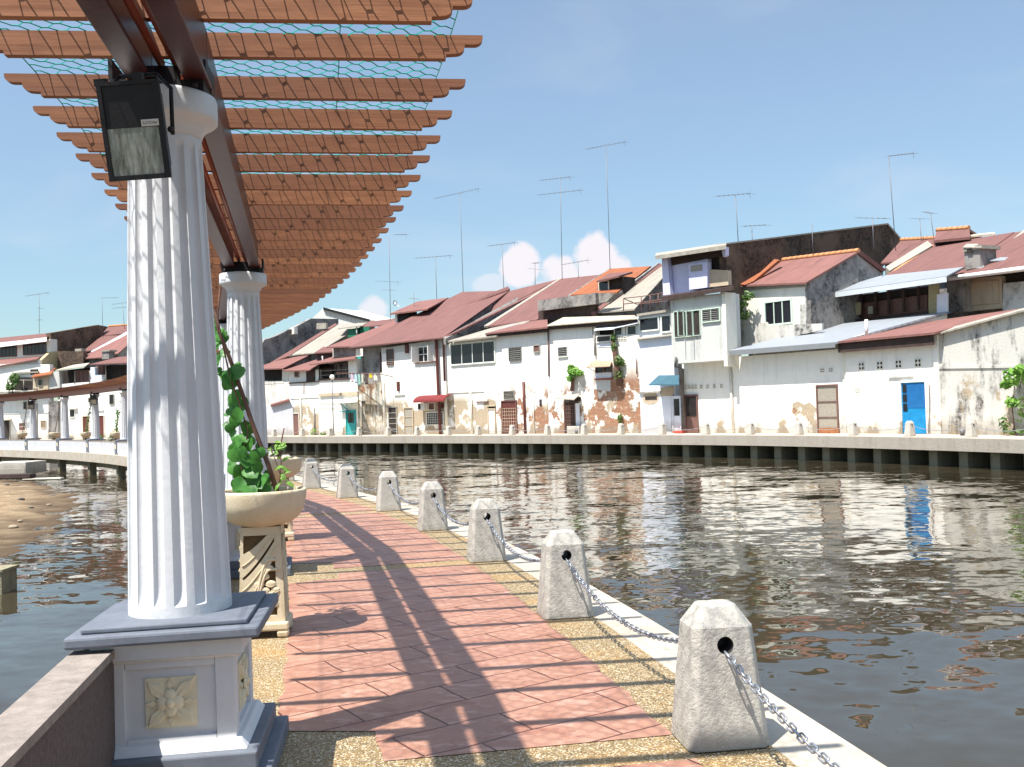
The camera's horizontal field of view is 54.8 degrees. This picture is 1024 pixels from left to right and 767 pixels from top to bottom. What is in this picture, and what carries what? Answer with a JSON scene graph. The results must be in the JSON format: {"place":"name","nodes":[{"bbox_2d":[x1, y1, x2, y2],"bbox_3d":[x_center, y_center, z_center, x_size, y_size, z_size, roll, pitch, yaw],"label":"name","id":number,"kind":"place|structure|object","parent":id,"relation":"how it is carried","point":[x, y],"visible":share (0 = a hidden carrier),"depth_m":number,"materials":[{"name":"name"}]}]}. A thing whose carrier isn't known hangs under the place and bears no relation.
{"place":"outdoors","nodes":[
{"label":"outdoors","id":0,"kind":"place"},
{"bbox_2d":[0,480,82,556],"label":"mud bank","id":1,"kind":"structure","parent":0,"point":[13,509],"depth_m":30.91,"materials":[{"name":"soil"}]},
{"bbox_2d":[0,473,35,478],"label":"timber baulk","id":2,"kind":"object","parent":1,"relation":"on","point":[16,476],"visible":1,"depth_m":47.64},
{"bbox_2d":[0,460,46,473],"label":"concrete block","id":3,"kind":"structure","parent":1,"relation":"on","point":[21,467],"depth_m":51.38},
{"bbox_2d":[0,450,886,766],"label":"promenade slab","id":4,"kind":"structure","parent":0,"point":[842,752],"depth_m":6.57,"materials":[{"name":"beige concrete"}]},
{"bbox_2d":[0,440,24,449],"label":"parapet wall","id":5,"kind":"structure","parent":4,"relation":"on","point":[12,444],"depth_m":63.52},
{"bbox_2d":[28,440,56,450],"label":"parapet wall","id":6,"kind":"structure","parent":4,"relation":"on","point":[45,445],"depth_m":59.49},
{"bbox_2d":[0,649,114,766],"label":"parapet wall","id":7,"kind":"structure","parent":4,"relation":"on","point":[61,713],"depth_m":3.62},
{"bbox_2d":[1,457,126,470],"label":"support beam","id":8,"kind":"structure","parent":4,"relation":"attached to","point":[85,463],"depth_m":57.04,"materials":[{"name":"concrete"}]},
{"bbox_2d":[59,440,86,452],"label":"parapet wall","id":9,"kind":"structure","parent":4,"relation":"on","point":[72,445],"depth_m":54.98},
{"bbox_2d":[89,441,114,454],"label":"parapet wall","id":10,"kind":"structure","parent":4,"relation":"on","point":[104,447],"depth_m":50.33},
{"bbox_2d":[0,0,482,766],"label":"pergola","id":11,"kind":"object","parent":4,"relation":"on","point":[178,628],"visible":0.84,"depth_m":4.60,"materials":[{"name":"white paint"}]},
{"bbox_2d":[93,72,174,181],"bbox_3d":[-1.536,-1.062,4.076,0.292,0.439,0.174,-5,11,-2],"label":"floodlight","id":12,"kind":"object","parent":11,"relation":"attached to","point":[134,128],"visible":1,"depth_m":4.01,"materials":[{"name":"black metal"}]},
{"bbox_2d":[278,490,702,766],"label":"red paving","id":13,"kind":"structure","parent":0,"point":[410,663],"depth_m":6.39,"materials":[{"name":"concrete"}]},
{"bbox_2d":[270,478,294,540],"bbox_3d":[-3.045,1.636,12.863,0.380,0.800,0.380,-1,-2,-17],"label":"plant stand","id":14,"kind":"object","parent":13,"relation":"on","point":[289,532],"visible":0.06,"depth_m":12.74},
{"bbox_2d":[269,457,301,478],"bbox_3d":[-3.060,1.105,12.877,0.652,0.268,0.652,-1,-2,-17],"label":"planter bowl","id":15,"kind":"object","parent":14,"relation":"on","point":[293,465],"visible":0.41,"depth_m":12.67,"materials":[{"name":"ceramic"}]},
{"bbox_2d":[0,450,1023,766],"bbox_3d":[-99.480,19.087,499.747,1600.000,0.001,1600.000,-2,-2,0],"label":"river water","id":16,"kind":"structure","parent":0,"point":[880,606],"depth_m":17.31,"materials":[{"name":"grey liquid"}]},
{"bbox_2d":[0,564,18,593],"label":"mooring block","id":17,"kind":"structure","parent":16,"relation":"in","point":[8,578],"depth_m":16.33,"materials":[{"name":"concrete"}]},
{"bbox_2d":[463,443,478,452],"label":"concrete pile","id":18,"kind":"object","parent":16,"relation":"in","point":[470,447],"visible":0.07,"depth_m":66.00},
{"bbox_2d":[478,443,494,452],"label":"concrete pile","id":19,"kind":"object","parent":16,"relation":"in","point":[486,447],"visible":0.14,"depth_m":64.93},
{"bbox_2d":[495,443,510,452],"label":"concrete pile","id":20,"kind":"object","parent":16,"relation":"in","point":[502,448],"visible":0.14,"depth_m":63.88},
{"bbox_2d":[511,444,527,452],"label":"concrete pile","id":21,"kind":"object","parent":16,"relation":"in","point":[519,448],"depth_m":62.85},
{"bbox_2d":[528,444,545,453],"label":"concrete pile","id":22,"kind":"object","parent":16,"relation":"in","point":[536,448],"depth_m":61.77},
{"bbox_2d":[545,444,563,453],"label":"concrete pile","id":23,"kind":"object","parent":16,"relation":"in","point":[553,448],"depth_m":60.67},
{"bbox_2d":[563,444,581,453],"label":"concrete pile","id":24,"kind":"object","parent":16,"relation":"in","point":[572,448],"depth_m":59.60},
{"bbox_2d":[582,444,600,453],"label":"concrete pile","id":25,"kind":"object","parent":16,"relation":"in","point":[591,448],"depth_m":58.53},
{"bbox_2d":[601,444,620,454],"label":"concrete pile","id":26,"kind":"object","parent":16,"relation":"in","point":[608,449],"depth_m":57.42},
{"bbox_2d":[620,444,640,454],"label":"concrete pile","id":27,"kind":"object","parent":16,"relation":"in","point":[630,449],"depth_m":56.31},
{"bbox_2d":[641,444,660,455],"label":"concrete pile","id":28,"kind":"object","parent":16,"relation":"in","point":[649,449],"depth_m":55.16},
{"bbox_2d":[661,445,682,455],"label":"concrete pile","id":29,"kind":"object","parent":16,"relation":"in","point":[669,450],"depth_m":54.02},
{"bbox_2d":[682,445,704,456],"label":"concrete pile","id":30,"kind":"object","parent":16,"relation":"in","point":[693,450],"depth_m":52.89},
{"bbox_2d":[704,445,726,456],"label":"concrete pile","id":31,"kind":"object","parent":16,"relation":"in","point":[715,450],"depth_m":51.71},
{"bbox_2d":[727,445,750,457],"bbox_3d":[11.713,4.372,50.816,1.350,2.495,0.440,-1,-2,-38],"label":"concrete pile","id":32,"kind":"object","parent":16,"relation":"in","point":[734,451],"depth_m":50.53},
{"bbox_2d":[750,446,773,457],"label":"concrete pile","id":33,"kind":"object","parent":16,"relation":"in","point":[761,451],"depth_m":49.32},
{"bbox_2d":[774,446,797,458],"bbox_3d":[13.481,4.253,48.354,1.350,2.495,0.440,-1,-2,-34],"label":"concrete pile","id":34,"kind":"object","parent":16,"relation":"in","point":[783,452],"depth_m":48.07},
{"bbox_2d":[798,447,821,459],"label":"concrete pile","id":35,"kind":"object","parent":16,"relation":"in","point":[806,453],"depth_m":46.80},
{"bbox_2d":[822,447,847,460],"bbox_3d":[15.049,4.137,45.751,1.350,2.495,0.440,-1,-2,-29],"label":"concrete pile","id":36,"kind":"object","parent":16,"relation":"in","point":[831,453],"depth_m":45.48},
{"bbox_2d":[847,448,873,461],"bbox_3d":[15.761,4.081,44.417,1.350,2.495,0.440,-1,-2,-28],"label":"concrete pile","id":37,"kind":"object","parent":16,"relation":"in","point":[858,454],"depth_m":44.16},
{"bbox_2d":[873,449,900,462],"bbox_3d":[16.440,4.024,43.062,1.350,2.495,0.440,-1,-2,-26],"label":"concrete pile","id":38,"kind":"object","parent":16,"relation":"in","point":[885,455],"depth_m":42.82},
{"bbox_2d":[900,449,928,463],"bbox_3d":[17.088,3.969,41.695,1.350,2.495,0.440,-1,-2,-25],"label":"concrete pile","id":39,"kind":"object","parent":16,"relation":"in","point":[914,456],"depth_m":41.46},
{"bbox_2d":[929,450,958,465],"bbox_3d":[17.710,3.913,40.315,1.350,2.495,0.440,-1,-2,-24],"label":"concrete pile","id":40,"kind":"object","parent":16,"relation":"in","point":[938,458],"depth_m":40.09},
{"bbox_2d":[72,435,1023,453],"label":"walkway slab","id":41,"kind":"structure","parent":40,"relation":"on","point":[1004,445],"depth_m":50.15,"materials":[{"name":"concrete"}]},
{"bbox_2d":[959,451,990,466],"bbox_3d":[18.310,3.858,38.928,1.350,2.495,0.440,-1,-2,-23],"label":"concrete pile","id":42,"kind":"object","parent":16,"relation":"in","point":[972,459],"depth_m":38.70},
{"bbox_2d":[990,452,1023,468],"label":"concrete pile","id":43,"kind":"object","parent":16,"relation":"in","point":[1005,460],"depth_m":37.31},
{"bbox_2d":[0,0,1023,400],"label":"sky","id":44,"kind":"structure","parent":0,"point":[801,107],"materials":[{"name":"blue"}]},
{"bbox_2d":[231,481,798,766],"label":"aggregate paving","id":45,"kind":"structure","parent":0,"point":[645,680],"depth_m":5.46,"materials":[{"name":"gravel"}]},
{"bbox_2d":[238,524,292,636],"bbox_3d":[-1.843,1.452,7.345,0.380,0.800,0.380,-1,-2,-8],"label":"plant stand","id":46,"kind":"object","parent":45,"relation":"on","point":[263,560],"visible":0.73,"depth_m":7.20,"materials":[{"name":"stone"}]},
{"bbox_2d":[225,486,306,526],"bbox_3d":[-1.859,0.922,7.359,0.652,0.268,0.652,-1,-2,-8],"label":"planter bowl","id":47,"kind":"object","parent":46,"relation":"on","point":[283,505],"visible":0.85,"depth_m":7.10,"materials":[{"name":"stone"}]},
{"bbox_2d":[213,287,278,492],"bbox_3d":[-2.025,0.095,7.373,0.572,1.586,0.394,-2,-2,0],"label":"climbing vine","id":48,"kind":"object","parent":47,"relation":"in","point":[248,475],"visible":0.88,"depth_m":7.29,"materials":[{"name":"green plant"}]},
{"bbox_2d":[264,446,294,490],"bbox_3d":[-1.736,0.650,7.361,0.263,0.375,0.082,-2,-2,10],"label":"seedling","id":49,"kind":"object","parent":47,"relation":"on","point":[282,475],"visible":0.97,"depth_m":7.34,"materials":[{"name":"green plant"}]},
{"bbox_2d":[302,459,320,488],"bbox_3d":[-4.455,1.996,21.941,0.398,0.650,0.338,-1,-2,-18],"label":"bollard","id":50,"kind":"object","parent":45,"relation":"on","point":[311,479],"visible":0.83,"depth_m":21.80,"materials":[{"name":"concrete"}]},
{"bbox_2d":[336,464,358,497],"bbox_3d":[-3.206,1.885,19.193,0.398,0.650,0.338,-1,-2,-18],"label":"bollard","id":51,"kind":"object","parent":45,"relation":"on","point":[346,487],"visible":0.98,"depth_m":19.06,"materials":[{"name":"concrete"}]},
{"bbox_2d":[376,471,401,511],"bbox_3d":[-2.057,1.776,16.403,0.398,0.650,0.338,-1,-2,-15],"label":"bollard","id":52,"kind":"object","parent":45,"relation":"on","point":[387,499],"visible":0.99,"depth_m":16.26,"materials":[{"name":"concrete"}]},
{"bbox_2d":[417,481,447,530],"bbox_3d":[-1.095,1.671,13.543,0.398,0.650,0.338,-1,-2,-13],"label":"bollard","id":53,"kind":"object","parent":45,"relation":"on","point":[431,517],"visible":0.98,"depth_m":13.40,"materials":[{"name":"concrete"}]},
{"bbox_2d":[466,498,506,562],"bbox_3d":[-0.287,1.570,10.635,0.398,0.650,0.338,-1,-2,-11],"label":"bollard","id":54,"kind":"object","parent":45,"relation":"on","point":[484,543],"visible":1,"depth_m":10.49,"materials":[{"name":"concrete"}]},
{"bbox_2d":[537,529,593,619],"bbox_3d":[0.401,1.470,7.696,0.398,0.650,0.338,-1,-2,-9],"label":"bollard","id":55,"kind":"object","parent":45,"relation":"on","point":[563,593],"visible":0.99,"depth_m":7.55,"materials":[{"name":"concrete"}]},
{"bbox_2d":[486,519,540,562],"bbox_3d":[0.063,1.494,9.147,0.033,0.229,2.803,-1,-2,-13],"label":"chain","id":56,"kind":"object","parent":55,"relation":"hanging from","point":[522,557],"visible":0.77,"depth_m":9.48,"materials":[{"name":"metal"}]},
{"bbox_2d":[671,599,769,752],"bbox_3d":[0.981,1.374,4.734,0.398,0.650,0.338,-1,-2,-8],"label":"bollard","id":57,"kind":"object","parent":45,"relation":"on","point":[718,704],"visible":0.99,"depth_m":4.60,"materials":[{"name":"concrete"}]},
{"bbox_2d":[566,558,677,643],"bbox_3d":[0.695,1.396,6.196,0.033,0.230,2.803,-1,-2,-11],"label":"chain","id":58,"kind":"object","parent":57,"relation":"hanging from","point":[641,631],"visible":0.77,"depth_m":6.26,"materials":[{"name":"metal"}]},
{"bbox_2d":[724,651,840,766],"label":"chain","id":59,"kind":"object","parent":57,"relation":"hanging from","point":[795,731],"visible":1,"depth_m":4.03,"materials":[{"name":"metal"}]},
{"bbox_2d":[44,433,1023,439],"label":"walkway paving","id":60,"kind":"structure","parent":0,"point":[947,435],"depth_m":50.42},
{"bbox_2d":[309,356,362,434],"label":"house","id":61,"kind":"structure","parent":60,"relation":"on","point":[345,399],"depth_m":79.19,"materials":[{"name":"white paint"}]},
{"bbox_2d":[345,410,355,434],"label":"door","id":62,"kind":"structure","parent":61,"relation":"in","point":[350,416],"depth_m":78.07,"materials":[{"name":"teal paint"}]},
{"bbox_2d":[445,321,529,433],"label":"house","id":63,"kind":"structure","parent":60,"relation":"on","point":[470,360],"depth_m":68.87,"materials":[{"name":"white paint"}]},
{"bbox_2d":[450,340,495,365],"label":"window","id":64,"kind":"structure","parent":63,"relation":"in","point":[478,352],"depth_m":68.80,"materials":[{"name":"white glass"}]},
{"bbox_2d":[487,408,496,433],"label":"door","id":65,"kind":"structure","parent":63,"relation":"in","point":[491,412],"depth_m":67.58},
{"bbox_2d":[546,315,636,433],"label":"house","id":66,"kind":"structure","parent":60,"relation":"on","point":[569,340],"depth_m":62.37,"materials":[{"name":"paint"}]},
{"bbox_2d":[563,400,575,433],"bbox_3d":[3.673,2.112,62.525,0.088,2.112,1.009,0,-2,-44],"label":"door","id":67,"kind":"structure","parent":66,"relation":"in","point":[569,407],"depth_m":62.56,"materials":[{"name":"brown paint"}]},
{"bbox_2d":[566,364,583,390],"bbox_3d":[3.990,-0.382,61.907,0.903,1.707,1.356,0,-2,-44],"label":"fern bush","id":68,"kind":"object","parent":66,"relation":"attached to","point":[572,371],"visible":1,"depth_m":61.91,"materials":[{"name":"green plant"}]},
{"bbox_2d":[586,321,640,432],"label":"house","id":69,"kind":"structure","parent":60,"relation":"on","point":[612,401],"depth_m":59.80,"materials":[{"name":"paint"}]},
{"bbox_2d":[610,333,624,385],"bbox_3d":[6.369,-1.443,59.475,0.707,3.239,0.993,-1,-2,-18],"label":"climbing creeper","id":70,"kind":"object","parent":69,"relation":"attached to","point":[618,361],"visible":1,"depth_m":59.31,"materials":[{"name":"green plant"}]},
{"bbox_2d":[623,293,685,432],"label":"house","id":71,"kind":"structure","parent":60,"relation":"on","point":[660,399],"depth_m":57.46,"materials":[{"name":"paint"}]},
{"bbox_2d":[638,315,659,331],"bbox_3d":[8.027,-3.487,58.002,0.102,0.867,1.568,0,-2,-42],"label":"window","id":72,"kind":"structure","parent":71,"relation":"in","point":[652,323],"depth_m":58.00,"materials":[{"name":"white glass"}]},
{"bbox_2d":[660,314,670,332],"bbox_3d":[8.885,-3.455,57.038,0.102,1.058,0.784,0,-2,-42],"label":"window","id":73,"kind":"structure","parent":71,"relation":"in","point":[665,320],"depth_m":57.05,"materials":[{"name":"white glass"}]},
{"bbox_2d":[671,396,681,430],"bbox_3d":[9.377,1.769,56.256,0.088,2.126,0.637,0,-2,-42],"label":"door","id":74,"kind":"structure","parent":71,"relation":"in","point":[676,400],"depth_m":56.26,"materials":[{"name":"white wood"}]},
{"bbox_2d":[655,223,900,432],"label":"house","id":75,"kind":"structure","parent":60,"relation":"on","point":[706,333],"depth_m":54.92,"materials":[{"name":"paint"}]},
{"bbox_2d":[673,311,683,337],"bbox_3d":[9.261,-3.285,54.865,0.102,1.467,0.703,0,-2,-40],"label":"window","id":76,"kind":"structure","parent":75,"relation":"in","point":[680,314],"depth_m":54.89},
{"bbox_2d":[683,310,692,336],"bbox_3d":[9.697,-3.284,54.345,0.102,1.434,0.612,0,-2,-40],"label":"window","id":77,"kind":"structure","parent":75,"relation":"in","point":[689,314],"depth_m":54.34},
{"bbox_2d":[684,394,698,432],"bbox_3d":[10.085,1.702,55.509,0.088,2.178,0.918,0,-2,-40],"label":"door","id":78,"kind":"structure","parent":75,"relation":"in","point":[691,400],"depth_m":55.50,"materials":[{"name":"brown paint"}]},
{"bbox_2d":[692,310,700,335],"bbox_3d":[10.066,-3.308,53.929,0.102,1.402,0.499,0,-2,-40],"label":"window","id":79,"kind":"structure","parent":75,"relation":"in","point":[696,314],"depth_m":53.96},
{"bbox_2d":[701,307,720,322],"bbox_3d":[10.687,-3.684,53.160,0.102,0.762,1.251,0,-2,-40],"label":"window","id":80,"kind":"structure","parent":75,"relation":"in","point":[707,314],"depth_m":53.18,"materials":[{"name":"white glass"}]},
{"bbox_2d":[729,312,946,433],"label":"house","id":81,"kind":"structure","parent":60,"relation":"on","point":[782,383],"depth_m":49.99,"materials":[{"name":"paint"}]},
{"bbox_2d":[740,248,885,355],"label":"house","id":82,"kind":"structure","parent":81,"relation":"on","point":[794,296],"depth_m":53.13,"materials":[{"name":"paint"}]},
{"bbox_2d":[739,291,754,319],"bbox_3d":[12.561,-3.574,54.581,0.972,2.987,2.192,-1,-2,-36],"label":"wall fig","id":83,"kind":"object","parent":82,"relation":"attached to","point":[746,297],"depth_m":54.09,"materials":[{"name":"green plant"}]},
{"bbox_2d":[764,298,792,324],"bbox_3d":[14.303,-3.819,53.165,0.102,1.352,1.861,-1,-2,-36],"label":"window","id":84,"kind":"structure","parent":82,"relation":"in","point":[776,312],"depth_m":53.14,"materials":[{"name":"white glass"}]},
{"bbox_2d":[835,267,963,321],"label":"house","id":85,"kind":"structure","parent":82,"relation":"attached to","point":[918,300],"depth_m":50.69,"materials":[{"name":"white metal"}]},
{"bbox_2d":[815,384,839,433],"bbox_3d":[15.425,1.246,48.343,0.088,2.390,1.249,-1,-2,-35],"label":"door","id":86,"kind":"structure","parent":81,"relation":"in","point":[827,400],"depth_m":48.36,"materials":[{"name":"wood"}]},
{"bbox_2d":[838,309,1017,433],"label":"house","id":87,"kind":"structure","parent":60,"relation":"on","point":[892,379],"depth_m":44.88,"materials":[{"name":"white paint"}]},
{"bbox_2d":[899,380,928,433],"bbox_3d":[17.848,1.062,43.907,0.088,2.376,1.452,-1,-2,-27],"label":"door","id":88,"kind":"structure","parent":87,"relation":"in","point":[913,395],"depth_m":43.87,"materials":[{"name":"blue paint"}]},
{"bbox_2d":[965,421,977,436],"bbox_3d":[18.053,1.785,38.870,0.398,0.650,0.338,-1,-2,-23],"label":"bollard","id":89,"kind":"object","parent":60,"relation":"on","point":[971,430],"visible":1,"depth_m":38.75,"materials":[{"name":"concrete"}]},
{"bbox_2d":[934,308,1023,434],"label":"house","id":90,"kind":"structure","parent":60,"relation":"on","point":[977,358],"depth_m":40.72,"materials":[{"name":"paint"}]},
{"bbox_2d":[998,396,1023,434],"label":"weeds","id":91,"kind":"object","parent":60,"relation":"on","point":[1004,425],"visible":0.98,"depth_m":38.69,"materials":[{"name":"green plant"}]},
{"bbox_2d":[999,363,1023,433],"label":"banana shrub","id":92,"kind":"object","parent":60,"relation":"on","point":[1017,372],"visible":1,"depth_m":38.65,"materials":[{"name":"green plant"}]},
{"label":"land","id":93,"kind":"structure","parent":0,"visible":0},
{"bbox_2d":[0,325,107,439],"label":"house","id":94,"kind":"structure","parent":93,"relation":"on","point":[32,360],"depth_m":102.37,"materials":[{"name":"white paint"}]},
{"bbox_2d":[0,345,16,356],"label":"window","id":95,"kind":"structure","parent":94,"relation":"in","point":[7,351],"depth_m":104.77,"materials":[{"name":"black glass"}]},
{"bbox_2d":[5,373,21,392],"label":"potted tree","id":96,"kind":"object","parent":94,"relation":"on","point":[14,379],"visible":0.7,"depth_m":100.88,"materials":[{"name":"green plant"}]},
{"bbox_2d":[23,342,46,354],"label":"window","id":97,"kind":"structure","parent":94,"relation":"in","point":[31,348],"depth_m":103.73,"materials":[{"name":"black glass"}]},
{"bbox_2d":[55,324,126,438],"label":"house","id":98,"kind":"structure","parent":93,"relation":"on","point":[103,357],"depth_m":99.61,"materials":[{"name":"white paint"}]},
{"bbox_2d":[283,347,332,434],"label":"house","id":99,"kind":"structure","parent":93,"relation":"on","point":[303,387],"depth_m":82.55,"materials":[{"name":"white paint"}]},
{"bbox_2d":[293,413,299,434],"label":"door","id":100,"kind":"structure","parent":99,"relation":"in","point":[296,417],"depth_m":83.17,"materials":[{"name":"brown paint"}]},
{"bbox_2d":[264,322,374,435],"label":"house","id":101,"kind":"structure","parent":93,"relation":"on","point":[279,410],"depth_m":85.89,"materials":[{"name":"white paint"}]},
{"bbox_2d":[262,307,391,364],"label":"building","id":102,"kind":"structure","parent":101,"relation":"on","point":[278,345],"depth_m":93.68,"materials":[{"name":"white metal"}]},
{"bbox_2d":[326,319,398,434],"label":"house","id":103,"kind":"structure","parent":93,"relation":"on","point":[371,407],"depth_m":77.07,"materials":[{"name":"paint"}]},
{"bbox_2d":[349,280,555,434],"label":"house","id":104,"kind":"structure","parent":93,"relation":"on","point":[410,345],"depth_m":74.15,"materials":[{"name":"white paint"}]},
{"bbox_2d":[388,406,397,434],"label":"door","id":105,"kind":"structure","parent":104,"relation":"in","point":[392,411],"depth_m":74.57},
{"bbox_2d":[403,407,413,434],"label":"door","id":106,"kind":"structure","parent":104,"relation":"in","point":[408,412],"depth_m":73.42,"materials":[{"name":"wood"}]},
{"bbox_2d":[417,345,434,361],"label":"window","id":107,"kind":"structure","parent":104,"relation":"in","point":[422,353],"depth_m":72.27,"materials":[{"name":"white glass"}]},
{"bbox_2d":[426,411,443,424],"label":"window","id":108,"kind":"structure","parent":104,"relation":"in","point":[431,417],"depth_m":71.61,"materials":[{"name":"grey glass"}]},
{"bbox_2d":[484,268,610,433],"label":"house","id":109,"kind":"structure","parent":93,"relation":"on","point":[521,378],"depth_m":66.06,"materials":[{"name":"paint"}]},
{"bbox_2d":[501,400,517,433],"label":"door","id":110,"kind":"structure","parent":109,"relation":"in","point":[508,407],"depth_m":66.44,"materials":[{"name":"red paint"}]},
{"bbox_2d":[508,347,521,360],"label":"window","id":111,"kind":"structure","parent":109,"relation":"in","point":[514,353],"depth_m":65.98,"materials":[{"name":"grey glass"}]},
{"bbox_2d":[538,263,704,406],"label":"house","id":112,"kind":"structure","parent":93,"relation":"on","point":[606,293],"depth_m":65.43,"materials":[{"name":"orange ceramic"}]},
{"bbox_2d":[881,225,995,291],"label":"house","id":113,"kind":"structure","parent":93,"relation":"on","point":[943,235],"depth_m":58.89,"materials":[{"name":"red tile"}]},
{"bbox_2d":[886,230,1023,318],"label":"house","id":114,"kind":"structure","parent":93,"relation":"on","point":[976,253],"depth_m":53.11,"materials":[{"name":"red tile"}]},
{"bbox_2d":[947,253,1023,318],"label":"house","id":115,"kind":"structure","parent":114,"relation":"attached to","point":[969,293],"depth_m":47.66,"materials":[{"name":"paint"}]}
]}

